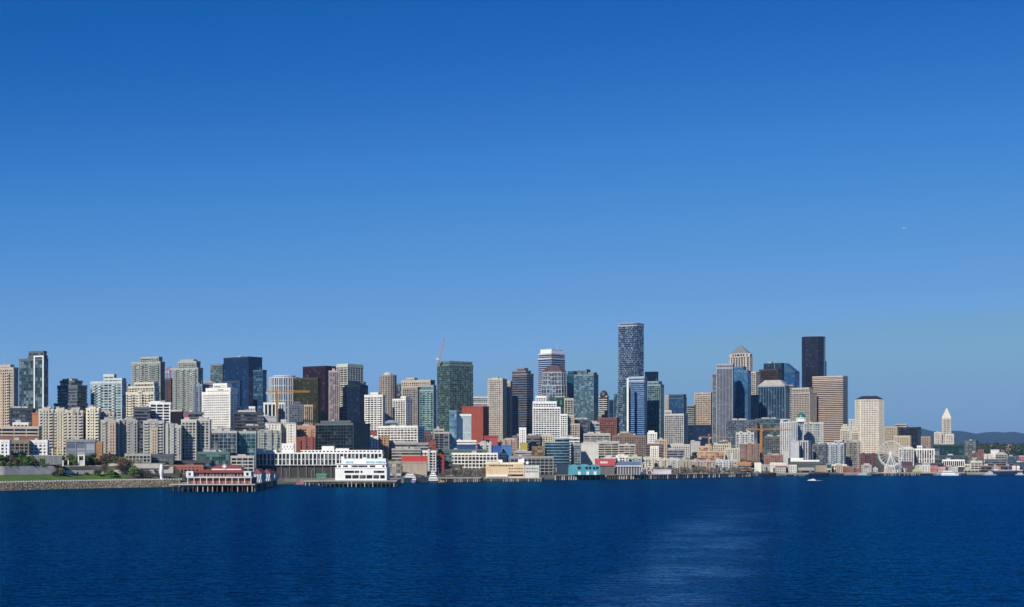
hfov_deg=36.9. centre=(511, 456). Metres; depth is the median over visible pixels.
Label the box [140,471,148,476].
shrub
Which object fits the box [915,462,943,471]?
pier shed
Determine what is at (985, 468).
warehouse
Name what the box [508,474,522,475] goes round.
shop window
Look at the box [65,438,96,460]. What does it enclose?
building
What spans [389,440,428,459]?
building
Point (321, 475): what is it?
quay hut
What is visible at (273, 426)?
building
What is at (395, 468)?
shed
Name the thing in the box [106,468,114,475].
tree
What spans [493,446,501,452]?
building
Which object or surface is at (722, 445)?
building
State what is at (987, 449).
wooded ridge
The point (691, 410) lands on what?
building
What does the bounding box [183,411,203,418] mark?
building
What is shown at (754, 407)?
office building
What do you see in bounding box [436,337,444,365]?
luffing crane
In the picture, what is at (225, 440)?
office building
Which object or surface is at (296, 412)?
building
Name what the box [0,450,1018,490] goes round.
ground
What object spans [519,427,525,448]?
building
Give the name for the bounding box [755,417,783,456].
office building
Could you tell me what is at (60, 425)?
condominium tower
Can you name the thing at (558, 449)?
office building
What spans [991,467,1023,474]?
cargo ship
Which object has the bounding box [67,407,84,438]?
condominium tower
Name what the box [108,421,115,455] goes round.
bay tower
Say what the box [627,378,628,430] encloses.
fin wall
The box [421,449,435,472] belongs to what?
building
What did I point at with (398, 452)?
building
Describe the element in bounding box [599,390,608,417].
vault roof tower
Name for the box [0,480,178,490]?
riprap
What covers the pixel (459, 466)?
house
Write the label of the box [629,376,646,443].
glass tower
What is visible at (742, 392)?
glass tower
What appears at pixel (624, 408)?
glass tower
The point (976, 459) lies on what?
warehouse
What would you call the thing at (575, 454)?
office building
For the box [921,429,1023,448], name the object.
hills
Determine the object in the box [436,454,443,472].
red warehouse
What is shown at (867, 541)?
water
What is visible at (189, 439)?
condominium block
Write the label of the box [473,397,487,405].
building
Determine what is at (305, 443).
building
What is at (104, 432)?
condominium block
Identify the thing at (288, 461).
exhibition hall
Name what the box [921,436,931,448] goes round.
office building
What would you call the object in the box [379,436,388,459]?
building
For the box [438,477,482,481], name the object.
pier
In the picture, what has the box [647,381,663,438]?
glass tower
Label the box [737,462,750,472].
pavilion
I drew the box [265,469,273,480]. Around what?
pier shed
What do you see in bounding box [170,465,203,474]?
brick building
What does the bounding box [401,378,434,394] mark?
crowned tower
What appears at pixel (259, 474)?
pier shed
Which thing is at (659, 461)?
waterfront condominium
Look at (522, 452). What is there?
building
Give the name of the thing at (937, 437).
building
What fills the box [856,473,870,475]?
harbour boat
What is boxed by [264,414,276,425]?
building
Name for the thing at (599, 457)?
slope planting
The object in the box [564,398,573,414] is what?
building
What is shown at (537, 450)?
building
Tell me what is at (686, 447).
building
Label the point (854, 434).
stepped tower
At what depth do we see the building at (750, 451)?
2566.05 m
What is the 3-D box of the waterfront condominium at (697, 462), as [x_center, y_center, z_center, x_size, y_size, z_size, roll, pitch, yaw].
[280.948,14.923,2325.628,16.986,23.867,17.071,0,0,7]
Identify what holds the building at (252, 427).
on the ground at (174, 475)
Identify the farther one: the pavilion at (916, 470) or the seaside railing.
the pavilion at (916, 470)
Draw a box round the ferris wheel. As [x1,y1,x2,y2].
[878,441,903,472]
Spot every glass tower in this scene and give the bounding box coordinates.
[19,351,47,412]
[269,375,298,421]
[294,375,320,425]
[437,361,472,431]
[574,369,597,421]
[623,385,626,431]
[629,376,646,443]
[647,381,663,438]
[734,366,750,419]
[784,363,799,387]
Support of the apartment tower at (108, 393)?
on the ground at (174, 475)
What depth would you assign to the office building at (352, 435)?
1884.28 m
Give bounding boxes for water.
[0,475,1023,606]
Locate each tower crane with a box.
[266,389,307,415]
[699,434,732,445]
[746,426,791,461]
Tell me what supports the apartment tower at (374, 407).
on the ground at (174, 475)
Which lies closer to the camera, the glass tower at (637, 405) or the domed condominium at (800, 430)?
the glass tower at (637, 405)
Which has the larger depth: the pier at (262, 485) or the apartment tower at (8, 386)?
the apartment tower at (8, 386)
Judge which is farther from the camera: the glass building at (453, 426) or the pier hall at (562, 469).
the glass building at (453, 426)
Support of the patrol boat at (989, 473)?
on the water
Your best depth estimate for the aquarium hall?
1984.00 m
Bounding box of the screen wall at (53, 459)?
[13,455,62,464]
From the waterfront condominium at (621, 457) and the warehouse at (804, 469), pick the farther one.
the warehouse at (804, 469)
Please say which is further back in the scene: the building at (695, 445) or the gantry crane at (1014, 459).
the gantry crane at (1014, 459)
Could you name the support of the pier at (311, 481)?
in the water
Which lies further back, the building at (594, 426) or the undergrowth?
the building at (594, 426)
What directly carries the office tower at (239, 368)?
on the ground at (174, 475)
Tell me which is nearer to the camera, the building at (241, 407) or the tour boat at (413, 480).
the tour boat at (413, 480)
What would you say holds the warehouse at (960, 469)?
on the ground at (174, 475)
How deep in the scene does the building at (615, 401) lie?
3105.65 m
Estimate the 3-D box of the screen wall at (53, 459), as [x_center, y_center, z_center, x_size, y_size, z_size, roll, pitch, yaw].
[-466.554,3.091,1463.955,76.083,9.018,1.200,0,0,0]
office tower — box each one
[210,364,223,382]
[223,356,261,405]
[253,370,266,411]
[303,366,335,420]
[512,368,533,434]
[538,349,564,395]
[541,365,566,400]
[645,371,657,380]
[669,394,686,413]
[694,392,711,424]
[712,373,715,442]
[716,364,733,443]
[751,372,759,394]
[758,380,789,418]
[759,369,780,383]
[763,362,783,380]
[792,387,816,421]
[812,376,847,443]
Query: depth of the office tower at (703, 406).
3034.18 m
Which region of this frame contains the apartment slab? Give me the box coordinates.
[377,424,424,442]
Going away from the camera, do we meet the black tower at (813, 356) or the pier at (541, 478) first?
the pier at (541, 478)
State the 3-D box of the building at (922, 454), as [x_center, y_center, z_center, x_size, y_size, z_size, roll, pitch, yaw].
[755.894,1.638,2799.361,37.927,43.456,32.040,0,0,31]
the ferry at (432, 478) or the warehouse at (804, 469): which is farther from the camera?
the warehouse at (804, 469)
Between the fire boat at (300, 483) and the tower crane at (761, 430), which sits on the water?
the fire boat at (300, 483)
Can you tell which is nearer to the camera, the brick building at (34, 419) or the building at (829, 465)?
the brick building at (34, 419)
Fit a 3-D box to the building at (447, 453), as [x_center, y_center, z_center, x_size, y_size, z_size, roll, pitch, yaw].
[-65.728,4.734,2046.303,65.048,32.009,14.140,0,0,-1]
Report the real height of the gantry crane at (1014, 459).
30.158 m
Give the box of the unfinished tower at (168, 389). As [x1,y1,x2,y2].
[165,378,172,409]
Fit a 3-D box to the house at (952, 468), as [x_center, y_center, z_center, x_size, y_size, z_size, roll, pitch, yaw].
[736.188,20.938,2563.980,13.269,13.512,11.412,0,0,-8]
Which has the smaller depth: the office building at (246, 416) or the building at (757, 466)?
the office building at (246, 416)
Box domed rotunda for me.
[797,413,806,421]
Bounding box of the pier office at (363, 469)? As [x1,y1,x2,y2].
[335,456,389,479]
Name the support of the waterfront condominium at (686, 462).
on the ground at (174, 475)
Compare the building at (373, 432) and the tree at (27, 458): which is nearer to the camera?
the tree at (27, 458)
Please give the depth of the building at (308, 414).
2122.55 m
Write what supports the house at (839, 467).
on the ground at (174, 475)
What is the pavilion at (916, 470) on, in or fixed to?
on the ground at (174, 475)
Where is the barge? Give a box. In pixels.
[808,472,828,475]
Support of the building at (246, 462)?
on the ground at (174, 475)
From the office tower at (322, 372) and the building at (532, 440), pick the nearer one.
the building at (532, 440)
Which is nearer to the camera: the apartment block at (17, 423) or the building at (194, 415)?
the apartment block at (17, 423)
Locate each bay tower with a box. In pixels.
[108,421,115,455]
[151,428,157,453]
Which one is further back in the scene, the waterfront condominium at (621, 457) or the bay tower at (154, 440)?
the waterfront condominium at (621, 457)
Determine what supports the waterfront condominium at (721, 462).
on the ground at (174, 475)
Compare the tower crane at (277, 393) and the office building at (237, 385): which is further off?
the office building at (237, 385)
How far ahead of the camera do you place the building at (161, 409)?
1820.43 m
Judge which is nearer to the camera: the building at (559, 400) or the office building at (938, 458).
the building at (559, 400)
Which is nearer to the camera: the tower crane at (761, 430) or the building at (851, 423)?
the tower crane at (761, 430)
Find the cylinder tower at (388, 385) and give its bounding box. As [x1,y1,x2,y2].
[379,372,396,420]
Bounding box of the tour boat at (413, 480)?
[405,473,415,482]
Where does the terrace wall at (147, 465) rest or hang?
on the ground at (174, 475)
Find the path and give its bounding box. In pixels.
[0,479,188,482]
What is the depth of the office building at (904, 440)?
2960.82 m
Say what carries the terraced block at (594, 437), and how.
on the ground at (174, 475)
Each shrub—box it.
[54,467,64,475]
[93,470,101,474]
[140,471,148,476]
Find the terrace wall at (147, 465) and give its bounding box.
[97,463,162,467]
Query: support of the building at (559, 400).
on the ground at (174, 475)
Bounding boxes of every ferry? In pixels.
[428,471,437,482]
[826,472,843,475]
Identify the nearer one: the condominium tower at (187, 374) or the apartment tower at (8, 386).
the apartment tower at (8, 386)
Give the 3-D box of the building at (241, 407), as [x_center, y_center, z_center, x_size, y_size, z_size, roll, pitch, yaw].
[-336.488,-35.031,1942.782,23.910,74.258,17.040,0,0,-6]
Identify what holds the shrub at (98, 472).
on the lawn at (53, 477)
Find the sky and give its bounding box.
[0,0,1023,433]
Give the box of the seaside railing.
[0,478,181,482]
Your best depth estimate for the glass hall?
1617.55 m
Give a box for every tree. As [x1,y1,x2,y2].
[22,455,31,463]
[66,454,75,460]
[82,455,90,464]
[89,453,97,462]
[92,457,98,464]
[100,463,107,471]
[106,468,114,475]
[114,460,126,473]
[123,460,136,471]
[128,468,141,477]
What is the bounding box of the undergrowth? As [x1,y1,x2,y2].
[0,461,53,466]
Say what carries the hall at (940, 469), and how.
on the ground at (174, 475)
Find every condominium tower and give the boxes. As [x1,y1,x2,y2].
[38,406,53,454]
[54,407,67,458]
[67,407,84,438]
[86,405,100,441]
[101,410,115,419]
[126,382,159,418]
[132,357,164,399]
[172,359,202,418]
[488,377,506,445]
[507,381,511,437]
[780,419,797,457]
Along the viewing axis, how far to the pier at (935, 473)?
2456.57 m
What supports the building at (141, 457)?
on the ground at (174, 475)
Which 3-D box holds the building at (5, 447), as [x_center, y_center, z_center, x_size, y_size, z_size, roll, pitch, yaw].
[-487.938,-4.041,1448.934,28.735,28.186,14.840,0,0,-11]
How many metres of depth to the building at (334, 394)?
2310.65 m
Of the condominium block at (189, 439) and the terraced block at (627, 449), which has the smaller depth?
the condominium block at (189, 439)
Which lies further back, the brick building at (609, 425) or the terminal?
the brick building at (609, 425)
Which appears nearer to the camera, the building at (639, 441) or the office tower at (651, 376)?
the building at (639, 441)
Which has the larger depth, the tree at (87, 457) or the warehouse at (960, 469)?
the warehouse at (960, 469)
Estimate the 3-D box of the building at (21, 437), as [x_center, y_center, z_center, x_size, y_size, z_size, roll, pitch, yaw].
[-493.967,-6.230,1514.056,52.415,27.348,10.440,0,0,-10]
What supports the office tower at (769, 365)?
on the ground at (174, 475)
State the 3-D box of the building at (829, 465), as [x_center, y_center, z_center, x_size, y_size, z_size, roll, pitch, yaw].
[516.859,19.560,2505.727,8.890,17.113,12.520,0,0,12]
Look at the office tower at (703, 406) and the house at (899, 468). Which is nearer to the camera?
the house at (899, 468)
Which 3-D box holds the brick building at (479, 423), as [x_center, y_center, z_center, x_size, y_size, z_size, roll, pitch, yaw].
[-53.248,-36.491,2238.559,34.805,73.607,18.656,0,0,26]
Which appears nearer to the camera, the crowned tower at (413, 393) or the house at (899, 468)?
the crowned tower at (413, 393)
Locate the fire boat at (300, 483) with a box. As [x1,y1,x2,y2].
[294,479,308,485]
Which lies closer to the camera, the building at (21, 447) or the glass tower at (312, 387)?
the building at (21, 447)
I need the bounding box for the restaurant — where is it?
[186,464,256,483]
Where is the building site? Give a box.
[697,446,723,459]
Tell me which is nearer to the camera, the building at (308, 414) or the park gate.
the park gate
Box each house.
[444,461,448,469]
[449,464,461,469]
[761,464,765,470]
[775,466,785,472]
[788,463,797,472]
[815,464,826,471]
[836,464,842,471]
[843,465,852,471]
[863,466,870,471]
[894,463,901,471]
[922,463,929,471]
[948,465,957,471]
[1012,464,1019,469]
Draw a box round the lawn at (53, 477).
[0,474,125,480]
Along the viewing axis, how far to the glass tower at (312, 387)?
2302.30 m
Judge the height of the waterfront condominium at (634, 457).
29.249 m
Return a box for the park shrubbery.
[58,460,174,465]
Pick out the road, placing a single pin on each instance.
(445, 475)
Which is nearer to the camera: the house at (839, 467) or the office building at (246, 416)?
the office building at (246, 416)
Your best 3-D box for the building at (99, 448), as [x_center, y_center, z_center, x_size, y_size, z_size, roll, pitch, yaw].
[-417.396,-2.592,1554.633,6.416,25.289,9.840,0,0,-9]
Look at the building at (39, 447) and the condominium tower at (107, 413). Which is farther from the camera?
the condominium tower at (107, 413)
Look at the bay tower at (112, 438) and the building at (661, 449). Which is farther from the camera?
the building at (661, 449)
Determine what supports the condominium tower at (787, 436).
on the ground at (174, 475)
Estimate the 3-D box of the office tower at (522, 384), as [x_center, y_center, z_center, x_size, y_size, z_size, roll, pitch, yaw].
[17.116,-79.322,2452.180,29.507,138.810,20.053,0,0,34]
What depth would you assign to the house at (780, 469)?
2408.78 m
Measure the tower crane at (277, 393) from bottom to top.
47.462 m
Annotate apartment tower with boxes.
[0,364,18,425]
[54,375,87,410]
[90,370,126,419]
[202,383,236,428]
[364,392,384,429]
[392,396,412,425]
[419,382,436,431]
[664,410,687,448]
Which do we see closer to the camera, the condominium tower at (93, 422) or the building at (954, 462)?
the condominium tower at (93, 422)
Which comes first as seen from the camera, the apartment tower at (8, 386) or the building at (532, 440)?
the apartment tower at (8, 386)
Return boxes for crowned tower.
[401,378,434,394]
[402,387,420,425]
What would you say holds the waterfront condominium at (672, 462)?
on the ground at (174, 475)
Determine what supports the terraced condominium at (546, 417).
on the ground at (174, 475)
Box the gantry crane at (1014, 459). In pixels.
[1002,454,1020,469]
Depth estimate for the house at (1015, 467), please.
2637.28 m
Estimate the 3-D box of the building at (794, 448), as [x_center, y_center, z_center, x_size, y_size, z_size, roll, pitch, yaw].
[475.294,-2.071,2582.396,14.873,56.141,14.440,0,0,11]
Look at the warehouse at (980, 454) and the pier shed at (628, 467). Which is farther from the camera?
the warehouse at (980, 454)
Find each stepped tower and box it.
[840,424,849,442]
[851,426,858,440]
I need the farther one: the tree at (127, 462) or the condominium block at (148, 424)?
the condominium block at (148, 424)
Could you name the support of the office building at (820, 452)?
on the ground at (174, 475)
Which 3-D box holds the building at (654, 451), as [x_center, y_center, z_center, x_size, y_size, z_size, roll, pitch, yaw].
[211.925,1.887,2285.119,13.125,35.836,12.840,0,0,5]
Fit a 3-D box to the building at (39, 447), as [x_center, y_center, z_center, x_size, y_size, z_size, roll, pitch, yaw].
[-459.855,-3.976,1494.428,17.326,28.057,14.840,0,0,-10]
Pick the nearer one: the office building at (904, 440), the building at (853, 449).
the building at (853, 449)
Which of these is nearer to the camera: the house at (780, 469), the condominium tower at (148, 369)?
the condominium tower at (148, 369)
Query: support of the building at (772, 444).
on the ground at (174, 475)
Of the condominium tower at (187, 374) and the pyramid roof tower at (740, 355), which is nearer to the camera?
the condominium tower at (187, 374)
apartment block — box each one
[12,420,29,425]
[193,380,208,411]
[826,440,845,463]
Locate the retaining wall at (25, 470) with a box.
[0,466,172,474]
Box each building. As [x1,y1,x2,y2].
[0,436,37,439]
[0,440,11,455]
[10,406,35,425]
[12,437,30,454]
[31,438,49,454]
[32,413,37,425]
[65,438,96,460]
[96,442,102,458]
[125,453,151,462]
[133,404,151,450]
[149,400,171,422]
[152,454,174,464]
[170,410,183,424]
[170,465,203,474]
[174,460,211,469]
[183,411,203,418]
[203,376,215,387]
[212,426,235,430]
[212,428,237,455]
[223,381,241,405]
[231,454,254,471]
[234,409,263,430]
[237,400,255,411]
[238,429,256,469]
[242,424,265,447]
[257,429,282,451]
[263,399,275,415]
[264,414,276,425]
[265,422,281,430]
[278,402,284,421]
[281,419,286,442]
[286,422,296,451]
[288,401,303,425]
[296,436,315,451]
[297,424,314,436]
[304,405,312,425]
[315,420,370,449]
[329,367,339,420]
[336,364,363,420]
[348,381,367,420]
[370,430,376,435]
[370,435,378,449]
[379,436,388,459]
[385,420,397,425]
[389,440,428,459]
[392,446,420,460]
[397,383,401,398]
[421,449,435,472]
[424,431,433,442]
[426,442,435,450]
[433,426,449,452]
[438,448,486,463]
[449,410,456,448]
[456,445,475,448]
[457,414,470,439]
[457,439,476,446]
[462,406,488,448]
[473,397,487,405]
[478,441,491,452]
[484,436,497,452]
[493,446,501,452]
[500,438,517,455]
[502,445,511,461]
[512,396,517,437]
[512,434,539,453]
[514,449,531,455]
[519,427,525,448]
[520,443,526,449]
[532,446,543,455]
[540,434,552,454]
[544,438,569,468]
[549,396,573,413]
[560,435,579,461]
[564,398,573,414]
[566,368,576,396]
[571,442,580,465]
[574,418,589,443]
[581,441,598,465]
[590,421,598,432]
[597,417,618,440]
[609,400,613,417]
[612,431,645,457]
[614,394,617,416]
[646,442,663,457]
[647,431,656,443]
[650,446,658,457]
[654,438,666,457]
[665,395,668,409]
[667,448,683,465]
[668,443,689,458]
[687,405,695,424]
[688,425,711,449]
[690,440,699,457]
[705,440,730,459]
[725,447,739,462]
[726,418,756,447]
[736,431,753,447]
[739,442,759,462]
[751,395,758,419]
[754,463,760,472]
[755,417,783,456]
[764,453,782,463]
[765,435,779,454]
[789,385,792,421]
[790,439,798,457]
[800,440,810,459]
[813,443,826,464]
[826,463,831,471]
[832,463,846,471]
[845,440,860,468]
[849,419,853,439]
[860,452,875,469]
[884,426,898,454]
[894,436,911,456]
[898,446,913,465]
[899,426,920,448]
[914,446,939,464]
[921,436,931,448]
[933,443,963,454]
[934,431,941,443]
[934,454,967,463]
[942,458,964,466]
[945,434,953,443]
[964,439,977,463]
[964,459,981,471]
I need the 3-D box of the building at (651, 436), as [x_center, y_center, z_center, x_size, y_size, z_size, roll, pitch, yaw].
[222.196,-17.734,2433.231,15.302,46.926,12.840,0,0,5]
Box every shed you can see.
[253,468,265,482]
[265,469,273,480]
[273,471,278,479]
[388,461,401,475]
[401,456,426,474]
[615,461,640,474]
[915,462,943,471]
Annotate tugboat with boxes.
[758,470,775,475]
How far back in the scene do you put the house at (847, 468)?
2485.46 m
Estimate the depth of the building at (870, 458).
2620.02 m
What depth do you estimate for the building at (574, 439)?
2223.97 m
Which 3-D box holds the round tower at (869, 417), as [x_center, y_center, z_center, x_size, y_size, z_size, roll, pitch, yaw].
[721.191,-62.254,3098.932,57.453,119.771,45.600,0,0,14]
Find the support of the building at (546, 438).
on the ground at (174, 475)
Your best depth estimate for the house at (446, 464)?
1960.70 m
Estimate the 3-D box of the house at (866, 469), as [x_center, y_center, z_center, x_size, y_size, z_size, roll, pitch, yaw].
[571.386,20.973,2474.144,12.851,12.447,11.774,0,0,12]
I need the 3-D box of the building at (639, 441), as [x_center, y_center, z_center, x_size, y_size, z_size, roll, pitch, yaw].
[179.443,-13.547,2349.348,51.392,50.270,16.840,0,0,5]
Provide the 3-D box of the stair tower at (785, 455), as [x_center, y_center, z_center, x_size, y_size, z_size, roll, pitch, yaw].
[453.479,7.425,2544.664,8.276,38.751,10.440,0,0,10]
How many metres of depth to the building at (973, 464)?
2615.39 m
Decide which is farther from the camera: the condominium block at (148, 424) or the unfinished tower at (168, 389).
the unfinished tower at (168, 389)
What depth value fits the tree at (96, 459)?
1521.89 m
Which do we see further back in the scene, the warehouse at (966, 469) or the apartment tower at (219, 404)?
the warehouse at (966, 469)
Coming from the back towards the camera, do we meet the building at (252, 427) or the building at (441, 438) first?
the building at (441, 438)
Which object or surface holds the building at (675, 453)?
on the ground at (174, 475)
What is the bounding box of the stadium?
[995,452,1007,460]
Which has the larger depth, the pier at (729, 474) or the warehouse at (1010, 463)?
the warehouse at (1010, 463)
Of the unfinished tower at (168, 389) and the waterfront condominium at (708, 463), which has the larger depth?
the waterfront condominium at (708, 463)
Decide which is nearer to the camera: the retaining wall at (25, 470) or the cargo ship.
the retaining wall at (25, 470)
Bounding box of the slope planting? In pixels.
[389,454,762,464]
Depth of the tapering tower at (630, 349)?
2974.62 m
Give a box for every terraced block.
[583,431,609,442]
[597,440,618,457]
[619,443,634,456]
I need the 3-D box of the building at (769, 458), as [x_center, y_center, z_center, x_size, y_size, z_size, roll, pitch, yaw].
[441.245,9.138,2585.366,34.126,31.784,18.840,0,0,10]
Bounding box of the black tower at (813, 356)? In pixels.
[802,336,825,387]
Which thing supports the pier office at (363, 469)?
on the pier at (393, 480)
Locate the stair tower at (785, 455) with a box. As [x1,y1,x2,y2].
[783,449,787,467]
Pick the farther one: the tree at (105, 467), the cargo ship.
the cargo ship
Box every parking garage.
[0,426,41,439]
[510,455,553,474]
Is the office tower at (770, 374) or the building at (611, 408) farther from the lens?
the office tower at (770, 374)
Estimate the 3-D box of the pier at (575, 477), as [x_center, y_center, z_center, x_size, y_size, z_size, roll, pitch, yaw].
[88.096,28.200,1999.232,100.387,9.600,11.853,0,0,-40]
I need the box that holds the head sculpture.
[158,464,164,479]
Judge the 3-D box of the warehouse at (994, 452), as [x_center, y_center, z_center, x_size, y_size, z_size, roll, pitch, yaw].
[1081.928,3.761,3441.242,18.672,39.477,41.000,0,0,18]
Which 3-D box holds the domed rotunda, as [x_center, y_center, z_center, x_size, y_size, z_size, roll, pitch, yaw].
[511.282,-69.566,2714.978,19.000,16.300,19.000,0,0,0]
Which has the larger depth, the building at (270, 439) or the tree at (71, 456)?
the building at (270, 439)
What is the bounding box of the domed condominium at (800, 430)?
[792,421,803,457]
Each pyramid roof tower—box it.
[729,345,752,371]
[942,407,951,443]
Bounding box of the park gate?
[78,455,84,465]
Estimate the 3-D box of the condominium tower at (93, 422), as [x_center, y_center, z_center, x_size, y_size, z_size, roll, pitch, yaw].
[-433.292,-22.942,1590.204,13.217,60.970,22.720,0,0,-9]
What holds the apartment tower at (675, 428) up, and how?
on the ground at (174, 475)
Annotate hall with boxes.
[197,449,230,466]
[257,443,384,477]
[556,464,567,474]
[568,464,599,474]
[595,458,615,473]
[770,462,785,471]
[788,458,818,467]
[930,465,937,471]
[937,467,945,471]
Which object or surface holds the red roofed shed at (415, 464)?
on the ground at (174, 475)
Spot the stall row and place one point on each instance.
(661, 471)
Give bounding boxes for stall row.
[653,469,670,473]
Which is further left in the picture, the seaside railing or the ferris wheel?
the seaside railing
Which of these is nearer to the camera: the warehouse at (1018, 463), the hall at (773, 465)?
the hall at (773, 465)
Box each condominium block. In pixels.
[100,417,119,456]
[120,417,138,456]
[143,419,165,453]
[164,423,182,459]
[181,417,196,459]
[197,416,211,451]
[804,421,823,459]
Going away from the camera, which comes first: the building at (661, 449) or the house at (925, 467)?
the building at (661, 449)
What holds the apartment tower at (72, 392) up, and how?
on the ground at (174, 475)
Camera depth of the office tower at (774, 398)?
3017.70 m
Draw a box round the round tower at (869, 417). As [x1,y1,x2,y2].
[855,396,883,453]
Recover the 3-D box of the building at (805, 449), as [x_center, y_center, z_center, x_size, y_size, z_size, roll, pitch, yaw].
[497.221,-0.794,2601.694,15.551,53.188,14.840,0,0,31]
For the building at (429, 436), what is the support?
on the ground at (174, 475)
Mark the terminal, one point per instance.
(501, 469)
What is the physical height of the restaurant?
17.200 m
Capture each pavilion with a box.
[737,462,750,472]
[912,468,921,471]
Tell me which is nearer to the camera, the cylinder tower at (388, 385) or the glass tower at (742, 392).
the cylinder tower at (388, 385)
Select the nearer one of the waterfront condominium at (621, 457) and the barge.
the waterfront condominium at (621, 457)
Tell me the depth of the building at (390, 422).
2075.92 m
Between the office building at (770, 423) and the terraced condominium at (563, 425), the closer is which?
the terraced condominium at (563, 425)
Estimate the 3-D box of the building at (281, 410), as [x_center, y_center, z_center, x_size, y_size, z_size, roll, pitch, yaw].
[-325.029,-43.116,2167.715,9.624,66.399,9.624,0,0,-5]
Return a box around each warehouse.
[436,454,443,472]
[452,451,506,468]
[786,468,813,471]
[790,462,822,471]
[864,463,878,471]
[893,462,911,471]
[946,465,963,471]
[964,467,978,471]
[969,451,977,463]
[970,458,983,463]
[978,450,983,458]
[981,464,994,471]
[984,457,1006,465]
[991,450,998,456]
[1001,464,1022,469]
[1008,455,1017,465]
[1015,461,1023,470]
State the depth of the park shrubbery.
1528.87 m
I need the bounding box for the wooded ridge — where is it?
[960,442,1023,456]
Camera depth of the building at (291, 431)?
1866.16 m
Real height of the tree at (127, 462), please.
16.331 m
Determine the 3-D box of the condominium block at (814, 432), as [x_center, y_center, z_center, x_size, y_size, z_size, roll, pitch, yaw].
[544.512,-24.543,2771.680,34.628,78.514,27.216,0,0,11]
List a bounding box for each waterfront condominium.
[616,453,628,460]
[629,454,641,466]
[642,456,653,472]
[654,457,666,468]
[667,457,679,472]
[680,457,691,471]
[692,459,702,467]
[703,459,714,470]
[716,459,725,471]
[726,458,736,471]
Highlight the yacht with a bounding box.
[941,471,958,475]
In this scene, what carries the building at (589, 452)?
on the ground at (174, 475)
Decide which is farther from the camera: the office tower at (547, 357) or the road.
the office tower at (547, 357)
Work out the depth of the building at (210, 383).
2430.46 m
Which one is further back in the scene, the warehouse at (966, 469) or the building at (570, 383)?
the building at (570, 383)
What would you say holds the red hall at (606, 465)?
on the ground at (174, 475)
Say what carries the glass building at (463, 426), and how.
on the ground at (174, 475)
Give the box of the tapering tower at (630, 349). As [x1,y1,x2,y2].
[616,323,643,432]
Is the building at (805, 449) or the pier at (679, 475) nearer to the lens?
the pier at (679, 475)
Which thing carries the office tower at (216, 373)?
on the ground at (174, 475)
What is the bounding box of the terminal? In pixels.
[485,458,538,477]
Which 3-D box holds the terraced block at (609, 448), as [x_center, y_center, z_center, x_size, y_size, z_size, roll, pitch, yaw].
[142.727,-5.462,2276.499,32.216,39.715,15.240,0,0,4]
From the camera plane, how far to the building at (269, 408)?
2134.35 m
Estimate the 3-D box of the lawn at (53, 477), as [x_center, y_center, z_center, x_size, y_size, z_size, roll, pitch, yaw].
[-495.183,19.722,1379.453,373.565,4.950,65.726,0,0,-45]
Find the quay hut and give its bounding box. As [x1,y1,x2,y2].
[316,474,326,477]
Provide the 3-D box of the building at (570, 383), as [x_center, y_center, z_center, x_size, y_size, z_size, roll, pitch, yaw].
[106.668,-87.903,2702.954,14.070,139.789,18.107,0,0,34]
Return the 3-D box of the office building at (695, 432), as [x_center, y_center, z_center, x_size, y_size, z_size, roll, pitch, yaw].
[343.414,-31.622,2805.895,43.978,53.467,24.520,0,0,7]
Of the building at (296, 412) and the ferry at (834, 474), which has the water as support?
the ferry at (834, 474)
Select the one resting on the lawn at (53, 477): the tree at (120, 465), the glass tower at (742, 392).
the tree at (120, 465)
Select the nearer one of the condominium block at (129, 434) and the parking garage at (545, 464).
the condominium block at (129, 434)
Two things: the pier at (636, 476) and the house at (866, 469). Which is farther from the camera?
the house at (866, 469)
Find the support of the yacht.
on the water
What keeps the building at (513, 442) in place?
on the ground at (174, 475)
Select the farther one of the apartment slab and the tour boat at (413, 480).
the apartment slab
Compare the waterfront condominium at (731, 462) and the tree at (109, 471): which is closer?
the tree at (109, 471)
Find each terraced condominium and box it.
[533,396,560,441]
[560,414,567,436]
[568,415,579,442]
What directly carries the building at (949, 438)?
on the ground at (174, 475)
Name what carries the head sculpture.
on the path
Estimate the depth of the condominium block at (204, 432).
1639.13 m
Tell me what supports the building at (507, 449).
on the ground at (174, 475)
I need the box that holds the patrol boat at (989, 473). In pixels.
[982,471,996,474]
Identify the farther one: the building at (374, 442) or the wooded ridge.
the wooded ridge
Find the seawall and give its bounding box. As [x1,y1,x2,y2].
[179,472,985,486]
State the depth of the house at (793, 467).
2424.33 m
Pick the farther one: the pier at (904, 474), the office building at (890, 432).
the office building at (890, 432)
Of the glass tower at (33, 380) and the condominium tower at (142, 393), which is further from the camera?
the glass tower at (33, 380)
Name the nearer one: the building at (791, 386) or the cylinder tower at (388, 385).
the cylinder tower at (388, 385)
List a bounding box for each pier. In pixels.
[170,480,276,490]
[303,480,320,485]
[320,478,400,486]
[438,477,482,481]
[484,477,544,481]
[554,474,604,479]
[604,474,654,478]
[655,473,705,478]
[706,473,751,477]
[780,473,808,475]
[878,473,916,475]
[918,473,965,474]
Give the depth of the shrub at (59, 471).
1461.37 m
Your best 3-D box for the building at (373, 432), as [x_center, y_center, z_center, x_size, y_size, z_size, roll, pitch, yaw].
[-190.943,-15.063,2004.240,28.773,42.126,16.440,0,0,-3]
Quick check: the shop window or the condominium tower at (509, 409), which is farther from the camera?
the condominium tower at (509, 409)
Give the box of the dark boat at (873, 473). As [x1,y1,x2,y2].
[867,472,880,475]
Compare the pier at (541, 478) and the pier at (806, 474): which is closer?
the pier at (541, 478)
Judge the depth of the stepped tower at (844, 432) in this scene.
2758.38 m
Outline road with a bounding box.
[279,472,735,477]
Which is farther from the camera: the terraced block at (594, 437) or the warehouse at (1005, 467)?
the warehouse at (1005, 467)

